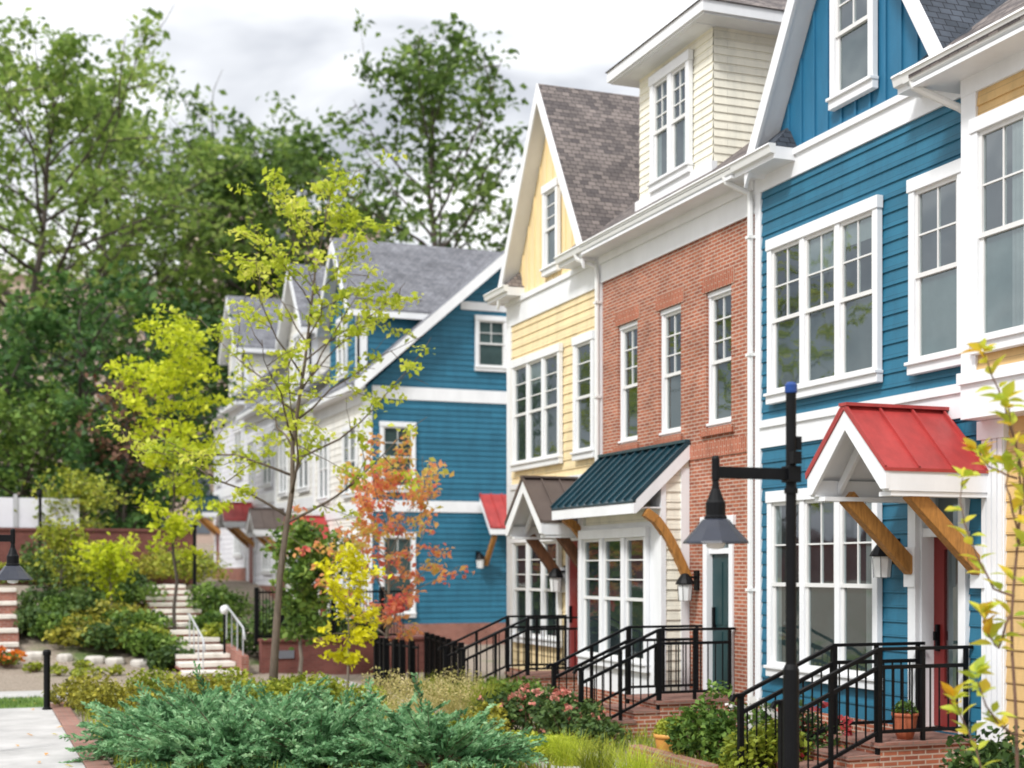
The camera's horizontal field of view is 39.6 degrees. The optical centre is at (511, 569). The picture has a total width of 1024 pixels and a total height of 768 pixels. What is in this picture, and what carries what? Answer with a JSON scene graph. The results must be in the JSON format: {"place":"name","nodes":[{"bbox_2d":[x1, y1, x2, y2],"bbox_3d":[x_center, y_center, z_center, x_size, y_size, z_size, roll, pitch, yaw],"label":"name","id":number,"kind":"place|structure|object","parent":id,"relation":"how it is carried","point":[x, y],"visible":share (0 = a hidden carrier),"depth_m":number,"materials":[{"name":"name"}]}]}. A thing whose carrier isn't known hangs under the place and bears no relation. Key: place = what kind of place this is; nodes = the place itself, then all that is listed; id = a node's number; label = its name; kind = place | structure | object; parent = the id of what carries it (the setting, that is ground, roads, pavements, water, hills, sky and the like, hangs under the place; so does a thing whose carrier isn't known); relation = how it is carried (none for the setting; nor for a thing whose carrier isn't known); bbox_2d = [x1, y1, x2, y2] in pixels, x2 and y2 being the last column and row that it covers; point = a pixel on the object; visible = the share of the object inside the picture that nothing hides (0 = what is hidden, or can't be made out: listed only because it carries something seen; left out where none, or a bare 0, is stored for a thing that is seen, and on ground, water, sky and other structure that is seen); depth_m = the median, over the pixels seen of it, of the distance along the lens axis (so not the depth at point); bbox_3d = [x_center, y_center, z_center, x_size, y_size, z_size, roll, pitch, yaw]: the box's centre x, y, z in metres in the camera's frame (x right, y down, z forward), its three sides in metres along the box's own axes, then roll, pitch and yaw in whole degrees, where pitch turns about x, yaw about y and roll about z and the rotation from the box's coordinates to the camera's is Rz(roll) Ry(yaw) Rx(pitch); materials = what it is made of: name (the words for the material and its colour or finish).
{"place":"outdoors","nodes":[
{"label":"outdoors","id":0,"kind":"place"},
{"bbox_2d":[0,707,84,767],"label":"footpath","id":1,"kind":"structure","parent":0,"point":[18,725],"depth_m":18.74,"materials":[{"name":"concrete"}]},
{"bbox_2d":[0,528,32,582],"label":"street lamp","id":2,"kind":"object","parent":1,"relation":"on","point":[12,571],"visible":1,"depth_m":17.43,"materials":[{"name":"black metal"}]},
{"bbox_2d":[0,0,696,273],"label":"sky","id":3,"kind":"structure","parent":0,"point":[298,48],"materials":[{"name":"white"}]},
{"bbox_2d":[0,544,768,767],"bbox_3d":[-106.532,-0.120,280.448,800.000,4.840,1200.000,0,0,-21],"label":"ground","id":4,"kind":"structure","parent":0,"point":[16,677],"depth_m":31.89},
{"bbox_2d":[0,588,18,649],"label":"garden stairs","id":5,"kind":"structure","parent":4,"relation":"on","point":[9,635],"depth_m":32.72,"materials":[{"name":"brick"}]},
{"bbox_2d":[0,494,78,527],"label":"white fence","id":6,"kind":"object","parent":4,"relation":"on","point":[27,511],"visible":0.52,"depth_m":41.86,"materials":[{"name":"paint"}]},
{"bbox_2d":[16,576,78,609],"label":"bank shrub","id":7,"kind":"object","parent":4,"relation":"on","point":[30,595],"visible":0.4,"depth_m":34.95,"materials":[{"name":"green plant"}]},
{"bbox_2d":[19,535,86,589],"bbox_3d":[-12.354,-0.154,38.042,1.977,1.506,2.358,0,0,-21],"label":"bank shrub","id":8,"kind":"object","parent":4,"relation":"on","point":[27,556],"visible":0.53,"depth_m":37.50,"materials":[{"name":"green plant"}]},
{"bbox_2d":[0,374,106,527],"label":"broadleaf tree","id":9,"kind":"object","parent":4,"relation":"on","point":[27,423],"visible":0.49,"depth_m":48.38,"materials":[{"name":"green plant"}]},
{"bbox_2d":[29,516,91,591],"bbox_3d":[-11.235,0.001,35.477,1.544,2.664,1.895,0,0,-21],"label":"bank sapling","id":10,"kind":"object","parent":4,"relation":"on","point":[58,540],"visible":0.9,"depth_m":35.24,"materials":[{"name":"green plant"}]},
{"bbox_2d":[0,310,142,502],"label":"broadleaf tree","id":11,"kind":"object","parent":4,"relation":"on","point":[58,383],"visible":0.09,"depth_m":54.72,"materials":[{"name":"green plant"}]},
{"bbox_2d":[41,669,118,707],"bbox_3d":[-7.127,1.990,23.662,1.325,0.694,1.448,0,0,38],"label":"groundcover mound","id":12,"kind":"object","parent":4,"relation":"on","point":[70,687],"visible":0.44,"depth_m":23.40,"materials":[{"name":"green plant"}]},
{"bbox_2d":[14,461,147,533],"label":"weeping sapling","id":13,"kind":"object","parent":4,"relation":"on","point":[90,501],"visible":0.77,"depth_m":42.28,"materials":[{"name":"green plant"}]},
{"bbox_2d":[50,703,112,767],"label":"path edging","id":14,"kind":"object","parent":4,"relation":"on","point":[68,719],"visible":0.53,"depth_m":19.92,"materials":[{"name":"brick"}]},
{"bbox_2d":[44,585,122,618],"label":"bank shrub","id":15,"kind":"object","parent":4,"relation":"on","point":[78,599],"visible":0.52,"depth_m":33.85,"materials":[{"name":"green plant"}]},
{"bbox_2d":[41,613,129,647],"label":"bank shrub","id":16,"kind":"object","parent":4,"relation":"on","point":[68,633],"visible":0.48,"depth_m":32.20,"materials":[{"name":"green plant"}]},
{"bbox_2d":[0,527,196,584],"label":"retaining wall","id":17,"kind":"structure","parent":4,"relation":"on","point":[23,537],"depth_m":41.95,"materials":[{"name":"red brick"}]},
{"bbox_2d":[61,532,140,605],"bbox_3d":[-9.953,0.319,34.687,1.982,2.507,1.776,0,0,-21],"label":"shrub","id":18,"kind":"object","parent":4,"relation":"on","point":[117,553],"visible":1,"depth_m":34.60,"materials":[{"name":"green plant"}]},
{"bbox_2d":[31,389,176,528],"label":"broadleaf tree","id":19,"kind":"object","parent":4,"relation":"on","point":[84,446],"visible":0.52,"depth_m":46.40,"materials":[{"name":"green plant"}]},
{"bbox_2d":[75,617,143,650],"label":"bank shrub","id":20,"kind":"object","parent":4,"relation":"on","point":[102,630],"visible":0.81,"depth_m":31.90,"materials":[{"name":"green plant"}]},
{"bbox_2d":[65,681,163,714],"bbox_3d":[-6.342,2.043,22.485,1.401,0.584,1.359,0,0,38],"label":"groundcover mound","id":21,"kind":"object","parent":4,"relation":"on","point":[103,695],"visible":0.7,"depth_m":22.27,"materials":[{"name":"green plant"}]},
{"bbox_2d":[52,372,179,528],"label":"broadleaf tree","id":22,"kind":"object","parent":4,"relation":"on","point":[126,456],"visible":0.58,"depth_m":46.00,"materials":[{"name":"green plant"}]},
{"bbox_2d":[0,256,247,528],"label":"broadleaf tree","id":23,"kind":"object","parent":4,"relation":"on","point":[87,343],"visible":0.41,"depth_m":51.27,"materials":[{"name":"green plant"}]},
{"bbox_2d":[0,57,265,512],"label":"broadleaf tree","id":24,"kind":"object","parent":4,"relation":"on","point":[127,117],"visible":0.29,"depth_m":81.91,"materials":[{"name":"green plant"}]},
{"bbox_2d":[99,577,168,606],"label":"bank shrub","id":25,"kind":"object","parent":4,"relation":"on","point":[128,598],"visible":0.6,"depth_m":36.08,"materials":[{"name":"green plant"}]},
{"bbox_2d":[101,606,174,630],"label":"bank shrub","id":26,"kind":"object","parent":4,"relation":"on","point":[155,618],"visible":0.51,"depth_m":33.24,"materials":[{"name":"green plant"}]},
{"bbox_2d":[0,2,299,496],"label":"broadleaf tree","id":27,"kind":"object","parent":4,"relation":"on","point":[59,75],"visible":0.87,"depth_m":67.60,"materials":[{"name":"green plant"}]},
{"bbox_2d":[118,628,189,656],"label":"bank shrub","id":28,"kind":"object","parent":4,"relation":"on","point":[142,642],"visible":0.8,"depth_m":31.65,"materials":[{"name":"green plant"}]},
{"bbox_2d":[92,298,228,525],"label":"broadleaf tree","id":29,"kind":"object","parent":4,"relation":"on","point":[133,343],"visible":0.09,"depth_m":78.03,"materials":[{"name":"green plant"}]},
{"bbox_2d":[58,680,270,766],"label":"juniper","id":30,"kind":"object","parent":4,"relation":"on","point":[112,738],"visible":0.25,"depth_m":16.85,"materials":[{"name":"green plant"}]},
{"bbox_2d":[102,310,268,629],"bbox_3d":[-7.739,-1.853,33.600,3.092,8.401,3.501,0,0,45],"label":"lime tree","id":31,"kind":"object","parent":4,"relation":"on","point":[174,382],"visible":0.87,"depth_m":33.16,"materials":[{"name":"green plant"}]},
{"bbox_2d":[140,545,232,585],"bbox_3d":[-9.063,-0.103,40.051,2.314,1.176,2.149,0,0,-41],"label":"bank shrub","id":32,"kind":"object","parent":4,"relation":"on","point":[201,560],"visible":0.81,"depth_m":39.75,"materials":[{"name":"green plant"}]},
{"bbox_2d":[35,82,338,448],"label":"broadleaf tree","id":33,"kind":"object","parent":4,"relation":"on","point":[240,136],"visible":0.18,"depth_m":88.48,"materials":[{"name":"green plant"}]},
{"bbox_2d":[137,584,248,678],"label":"garden stairs","id":34,"kind":"structure","parent":4,"relation":"on","point":[215,656],"depth_m":32.06,"materials":[{"name":"concrete"}]},
{"bbox_2d":[0,202,388,543],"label":"apartment building","id":35,"kind":"structure","parent":4,"relation":"on","point":[204,535],"depth_m":120.04,"materials":[{"name":"beige"}]},
{"bbox_2d":[103,661,285,718],"bbox_3d":[-3.839,1.752,18.249,2.698,1.236,2.662,0,0,35],"label":"juniper","id":36,"kind":"object","parent":4,"relation":"on","point":[164,704],"visible":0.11,"depth_m":18.06,"materials":[{"name":"green plant"}]},
{"bbox_2d":[151,251,283,520],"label":"broadleaf tree","id":37,"kind":"object","parent":4,"relation":"on","point":[249,289],"visible":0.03,"depth_m":87.85,"materials":[{"name":"green plant"}]},
{"bbox_2d":[184,581,253,624],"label":"bank shrub","id":38,"kind":"object","parent":4,"relation":"on","point":[216,599],"visible":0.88,"depth_m":35.33,"materials":[{"name":"green plant"}]},
{"bbox_2d":[104,680,338,767],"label":"juniper","id":39,"kind":"object","parent":4,"relation":"on","point":[180,742],"visible":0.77,"depth_m":15.52,"materials":[{"name":"green plant"}]},
{"bbox_2d":[188,296,287,580],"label":"white townhouse","id":40,"kind":"structure","parent":4,"relation":"on","point":[230,547],"depth_m":62.57,"materials":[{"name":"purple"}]},
{"bbox_2d":[217,372,287,598],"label":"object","id":41,"kind":"structure","parent":4,"relation":"on","point":[258,563],"depth_m":57.80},
{"bbox_2d":[218,596,296,654],"bbox_3d":[-5.699,1.357,32.962,1.831,1.468,1.940,0,0,29],"label":"planter shrub","id":42,"kind":"object","parent":4,"relation":"on","point":[251,645],"visible":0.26,"depth_m":32.60,"materials":[{"name":"green plant"}]},
{"bbox_2d":[91,149,434,682],"bbox_3d":[-4.130,-2.422,24.875,5.324,9.859,5.073,0,0,-39],"label":"young tree","id":43,"kind":"object","parent":4,"relation":"on","point":[294,422],"visible":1,"depth_m":24.36,"materials":[{"name":"green plant"}]},
{"bbox_2d":[129,115,425,424],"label":"broadleaf tree","id":44,"kind":"object","parent":4,"relation":"on","point":[292,158],"visible":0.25,"depth_m":83.04,"materials":[{"name":"green plant"}]},
{"bbox_2d":[245,264,330,601],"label":"ivory townhouse","id":45,"kind":"structure","parent":4,"relation":"on","point":[260,522],"depth_m":50.56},
{"bbox_2d":[260,513,351,676],"bbox_3d":[-4.160,0.690,28.897,1.904,3.620,2.118,0,0,34],"label":"green sapling","id":46,"kind":"object","parent":4,"relation":"on","point":[306,605],"visible":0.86,"depth_m":28.58,"materials":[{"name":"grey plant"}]},
{"bbox_2d":[209,682,420,767],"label":"juniper","id":47,"kind":"object","parent":4,"relation":"on","point":[324,751],"visible":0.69,"depth_m":15.60,"materials":[{"name":"green plant"}]},
{"bbox_2d":[254,587,403,643],"bbox_3d":[-4.062,1.025,31.832,3.403,1.250,0.090,0,0,-21],"label":"iron fence","id":48,"kind":"object","parent":4,"relation":"on","point":[381,592],"visible":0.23,"depth_m":31.80,"materials":[{"name":"black metal"}]},
{"bbox_2d":[258,630,423,674],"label":"planter wall","id":49,"kind":"structure","parent":4,"relation":"on","point":[288,662],"depth_m":30.89,"materials":[{"name":"red brick"}]},
{"bbox_2d":[311,542,391,689],"bbox_3d":[-2.846,1.013,24.509,1.366,2.983,1.315,0,0,-21],"label":"yellow sapling","id":50,"kind":"object","parent":4,"relation":"on","point":[354,566],"visible":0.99,"depth_m":24.42,"materials":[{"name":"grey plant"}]},
{"bbox_2d":[288,432,474,679],"bbox_3d":[-2.671,-0.058,27.628,3.597,5.120,3.771,0,0,-21],"label":"orange maple","id":51,"kind":"object","parent":4,"relation":"on","point":[367,503],"visible":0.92,"depth_m":27.19,"materials":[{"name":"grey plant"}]},
{"bbox_2d":[288,676,477,767],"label":"juniper","id":52,"kind":"object","parent":4,"relation":"on","point":[452,717],"visible":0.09,"depth_m":16.66,"materials":[{"name":"green plant"}]},
{"bbox_2d":[280,238,506,644],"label":"blue townhouse","id":53,"kind":"structure","parent":4,"relation":"on","point":[459,401],"depth_m":43.31,"materials":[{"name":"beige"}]},
{"bbox_2d":[379,421,415,491],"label":"window","id":54,"kind":"structure","parent":53,"relation":"in","point":[390,434],"depth_m":42.50,"materials":[{"name":"white paint"}]},
{"bbox_2d":[380,532,416,617],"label":"window","id":55,"kind":"structure","parent":53,"relation":"in","point":[399,546],"depth_m":42.56,"materials":[{"name":"white paint"}]},
{"bbox_2d":[474,315,506,372],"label":"window","id":56,"kind":"structure","parent":53,"relation":"in","point":[490,331],"depth_m":43.56,"materials":[{"name":"white paint"}]},
{"bbox_2d":[373,636,418,694],"bbox_3d":[-2.211,1.825,26.546,0.181,1.050,2.174,0,0,-26],"label":"garden fence","id":57,"kind":"object","parent":4,"relation":"on","point":[381,652],"visible":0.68,"depth_m":26.40,"materials":[{"name":"black metal"}]},
{"bbox_2d":[279,8,528,251],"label":"broadleaf tree","id":58,"kind":"object","parent":4,"relation":"on","point":[431,82],"visible":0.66,"depth_m":74.80,"materials":[{"name":"green plant"}]},
{"bbox_2d":[67,687,770,767],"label":"groundcover grass","id":59,"kind":"structure","parent":4,"relation":"on","point":[638,737],"depth_m":17.54,"materials":[{"name":"green plant"}]},
{"bbox_2d":[327,672,547,767],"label":"juniper","id":60,"kind":"object","parent":4,"relation":"on","point":[467,744],"visible":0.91,"depth_m":15.45,"materials":[{"name":"green plant"}]},
{"bbox_2d":[424,632,465,689],"bbox_3d":[-1.323,1.840,27.721,0.103,1.020,4.760,0,0,-12],"label":"garden fence","id":61,"kind":"object","parent":4,"relation":"on","point":[433,656],"visible":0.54,"depth_m":28.46,"materials":[{"name":"black metal"}]},
{"bbox_2d":[469,670,577,696],"bbox_3d":[0.120,2.100,24.542,2.275,0.600,1.060,0,0,-21],"label":"front stoop","id":62,"kind":"object","parent":4,"relation":"on","point":[544,676],"visible":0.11,"depth_m":24.32,"materials":[{"name":"red brick"}]},
{"bbox_2d":[438,615,566,700],"bbox_3d":[-0.125,1.566,24.962,2.465,1.508,0.072,0,0,-21],"label":"stair railing","id":63,"kind":"object","parent":62,"relation":"on","point":[507,635],"visible":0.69,"depth_m":24.96,"materials":[{"name":"black metal"}]},
{"bbox_2d":[455,616,577,696],"bbox_3d":[0.216,1.566,24.065,2.465,1.508,0.072,0,0,-21],"label":"stair railing","id":64,"kind":"object","parent":62,"relation":"on","point":[526,631],"visible":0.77,"depth_m":24.05,"materials":[{"name":"black metal"}]},
{"bbox_2d":[472,683,588,734],"bbox_3d":[0.230,1.967,19.722,1.550,0.744,1.430,0,0,-21],"label":"rose bush","id":65,"kind":"object","parent":4,"relation":"on","point":[517,715],"visible":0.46,"depth_m":19.64,"materials":[{"name":"green plant"}]},
{"bbox_2d":[483,84,639,671],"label":"yellow townhouse","id":66,"kind":"structure","parent":4,"relation":"on","point":[578,180],"depth_m":25.90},
{"bbox_2d":[509,343,562,471],"bbox_3d":[0.432,-2.995,26.789,0.123,2.170,2.460,0,0,-21],"label":"window","id":67,"kind":"structure","parent":66,"relation":"in","point":[536,377],"depth_m":26.78,"materials":[{"name":"white paint"}]},
{"bbox_2d":[510,540,561,647],"bbox_3d":[0.424,0.380,26.808,0.123,2.080,2.420,0,0,-21],"label":"window","id":68,"kind":"structure","parent":66,"relation":"in","point":[531,594],"depth_m":27.01,"materials":[{"name":"white paint"}]},
{"bbox_2d":[539,177,560,277],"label":"window","id":69,"kind":"structure","parent":66,"relation":"in","point":[551,191],"depth_m":26.13,"materials":[{"name":"white paint"}]},
{"bbox_2d":[566,538,577,671],"bbox_3d":[1.158,0.630,24.958,0.070,2.540,1.040,0,0,-21],"label":"front door","id":70,"kind":"structure","parent":66,"relation":"in","point":[571,570],"depth_m":25.21,"materials":[{"name":"white paint"}]},
{"bbox_2d":[570,330,594,460],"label":"window","id":71,"kind":"structure","parent":66,"relation":"in","point":[583,344],"depth_m":24.75,"materials":[{"name":"white paint"}]},
{"bbox_2d":[528,727,603,766],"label":"grass tuft","id":72,"kind":"object","parent":4,"relation":"on","point":[560,749],"visible":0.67,"depth_m":16.53,"materials":[{"name":"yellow plant"}]},
{"bbox_2d":[526,686,610,737],"bbox_3d":[0.809,1.949,18.958,1.192,0.761,1.165,0,0,-21],"label":"rose bush","id":73,"kind":"object","parent":4,"relation":"on","point":[567,711],"visible":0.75,"depth_m":18.89,"materials":[{"name":"green plant"}]},
{"bbox_2d":[561,714,631,748],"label":"green shrub","id":74,"kind":"object","parent":4,"relation":"on","point":[597,728],"visible":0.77,"depth_m":18.12,"materials":[{"name":"green plant"}]},
{"bbox_2d":[544,729,651,767],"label":"grass tuft","id":75,"kind":"object","parent":4,"relation":"on","point":[592,761],"visible":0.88,"depth_m":15.54,"materials":[{"name":"green plant"}]},
{"bbox_2d":[568,692,735,737],"bbox_3d":[1.867,2.100,19.943,2.275,0.600,1.100,0,0,-21],"label":"front stoop","id":76,"kind":"object","parent":4,"relation":"on","point":[644,713],"visible":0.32,"depth_m":19.53,"materials":[{"name":"red brick"}]},
{"bbox_2d":[545,625,702,731],"bbox_3d":[1.622,1.566,20.363,2.465,1.508,0.072,0,0,-21],"label":"stair railing","id":77,"kind":"object","parent":76,"relation":"on","point":[554,676],"visible":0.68,"depth_m":20.36,"materials":[{"name":"black metal"}]},
{"bbox_2d":[572,627,735,738],"bbox_3d":[1.963,1.566,19.466,2.465,1.508,0.072,0,0,-21],"label":"stair railing","id":78,"kind":"object","parent":76,"relation":"on","point":[657,646],"visible":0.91,"depth_m":19.46,"materials":[{"name":"black metal"}]},
{"bbox_2d":[550,0,786,727],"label":"brick townhouse","id":79,"kind":"structure","parent":4,"relation":"on","point":[669,249],"depth_m":21.17,"materials":[{"name":"red brick"}]},
{"bbox_2d":[576,527,650,672],"bbox_3d":[1.586,0.460,22.537,0.141,2.200,2.550,0,0,-21],"label":"window","id":80,"kind":"structure","parent":79,"relation":"in","point":[614,564],"depth_m":22.58,"materials":[{"name":"white paint"}]},
{"bbox_2d":[618,320,637,444],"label":"window","id":81,"kind":"structure","parent":79,"relation":"in","point":[628,331],"depth_m":23.40,"materials":[{"name":"white paint"}]},
{"bbox_2d":[658,304,680,436],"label":"window","id":82,"kind":"structure","parent":79,"relation":"in","point":[671,317],"depth_m":21.97,"materials":[{"name":"white paint"}]},
{"bbox_2d":[646,49,692,193],"bbox_3d":[2.403,-6.810,21.740,0.123,1.820,1.340,0,0,-21],"label":"window","id":83,"kind":"structure","parent":79,"relation":"in","point":[671,87],"depth_m":21.68,"materials":[{"name":"white paint"}]},
{"bbox_2d":[700,515,735,694],"bbox_3d":[2.999,0.510,20.378,0.180,2.540,0.970,0,0,-21],"label":"front door","id":84,"kind":"structure","parent":79,"relation":"in","point":[718,564],"depth_m":20.49,"materials":[{"name":"teal paint"}]},
{"bbox_2d":[706,285,730,427],"bbox_3d":[3.012,-3.030,20.399,0.120,1.976,0.776,0,0,-21],"label":"window","id":85,"kind":"structure","parent":79,"relation":"in","point":[719,300],"depth_m":20.56,"materials":[{"name":"white paint"}]},
{"bbox_2d":[664,679,754,765],"bbox_3d":[2.285,1.786,16.236,1.004,1.078,1.044,0,0,-32],"label":"green shrub","id":86,"kind":"object","parent":4,"relation":"on","point":[707,739],"visible":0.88,"depth_m":16.16,"materials":[{"name":"green plant"}]},
{"bbox_2d":[683,382,801,767],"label":"street lamp","id":87,"kind":"object","parent":4,"relation":"on","point":[715,528],"visible":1,"depth_m":10.45,"materials":[{"name":"black metal"}]},
{"bbox_2d":[716,719,813,767],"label":"green shrub","id":88,"kind":"object","parent":4,"relation":"on","point":[731,758],"visible":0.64,"depth_m":15.22,"materials":[{"name":"green plant"}]},
{"bbox_2d":[772,695,853,757],"bbox_3d":[3.221,1.833,15.666,1.166,0.993,0.919,0,0,38],"label":"flower bush","id":89,"kind":"object","parent":4,"relation":"on","point":[822,736],"visible":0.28,"depth_m":15.49,"materials":[{"name":"green plant"}]},
{"bbox_2d":[722,0,1006,764],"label":"blue townhouse","id":90,"kind":"structure","parent":4,"relation":"on","point":[849,163],"depth_m":16.89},
{"bbox_2d":[763,488,881,689],"bbox_3d":[3.846,0.195,17.801,0.123,2.450,2.510,0,0,-21],"label":"window","id":91,"kind":"structure","parent":90,"relation":"in","point":[839,598],"depth_m":17.81,"materials":[{"name":"white paint"}]},
{"bbox_2d":[763,195,882,404],"bbox_3d":[3.846,-3.285,17.801,0.123,2.190,2.510,0,0,-21],"label":"window","id":92,"kind":"structure","parent":90,"relation":"in","point":[824,274],"depth_m":17.72,"materials":[{"name":"white paint"}]},
{"bbox_2d":[825,0,878,111],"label":"window","id":93,"kind":"structure","parent":90,"relation":"in","point":[853,24],"depth_m":17.21,"materials":[{"name":"white paint"}]},
{"bbox_2d":[904,158,960,375],"bbox_3d":[4.663,-3.295,15.651,0.123,2.210,0.990,0,0,-21],"label":"window","id":94,"kind":"structure","parent":90,"relation":"in","point":[934,196],"depth_m":15.73,"materials":[{"name":"white paint"}]},
{"bbox_2d":[908,498,969,733],"bbox_3d":[4.832,0.360,15.742,0.385,2.840,1.080,0,0,-21],"label":"front door","id":95,"kind":"structure","parent":90,"relation":"in","point":[938,609],"depth_m":15.98,"materials":[{"name":"red paint"}]},
{"bbox_2d":[773,731,973,767],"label":"front stoop","id":96,"kind":"object","parent":4,"relation":"on","point":[914,752],"visible":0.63,"depth_m":14.91,"materials":[{"name":"red brick"}]},
{"bbox_2d":[729,642,924,767],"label":"stair railing","id":97,"kind":"object","parent":96,"relation":"on","point":[833,664],"visible":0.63,"depth_m":15.48,"materials":[{"name":"black metal"}]},
{"bbox_2d":[770,645,972,767],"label":"stair railing","id":98,"kind":"object","parent":96,"relation":"on","point":[878,670],"visible":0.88,"depth_m":14.74,"materials":[{"name":"black metal"}]},
{"bbox_2d":[900,0,1023,756],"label":"tan townhouse","id":99,"kind":"structure","parent":4,"relation":"on","point":[978,67],"depth_m":14.52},
{"bbox_2d":[966,95,1023,355],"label":"window","id":100,"kind":"structure","parent":99,"relation":"in","point":[997,134],"depth_m":14.32,"materials":[{"name":"white paint"}]},
{"bbox_2d":[939,724,1023,767],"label":"green shrub","id":101,"kind":"object","parent":4,"relation":"on","point":[991,749],"visible":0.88,"depth_m":12.68,"materials":[{"name":"green plant"}]},
{"bbox_2d":[941,338,1023,767],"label":"young magnolia","id":102,"kind":"object","parent":4,"relation":"on","point":[980,666],"visible":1,"depth_m":9.43,"materials":[{"name":"yellow plant"}]},
{"bbox_2d":[420,674,483,716],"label":"ornamental grass","id":103,"kind":"object","parent":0,"point":[450,704],"depth_m":20.40,"materials":[{"name":"beige plant"}]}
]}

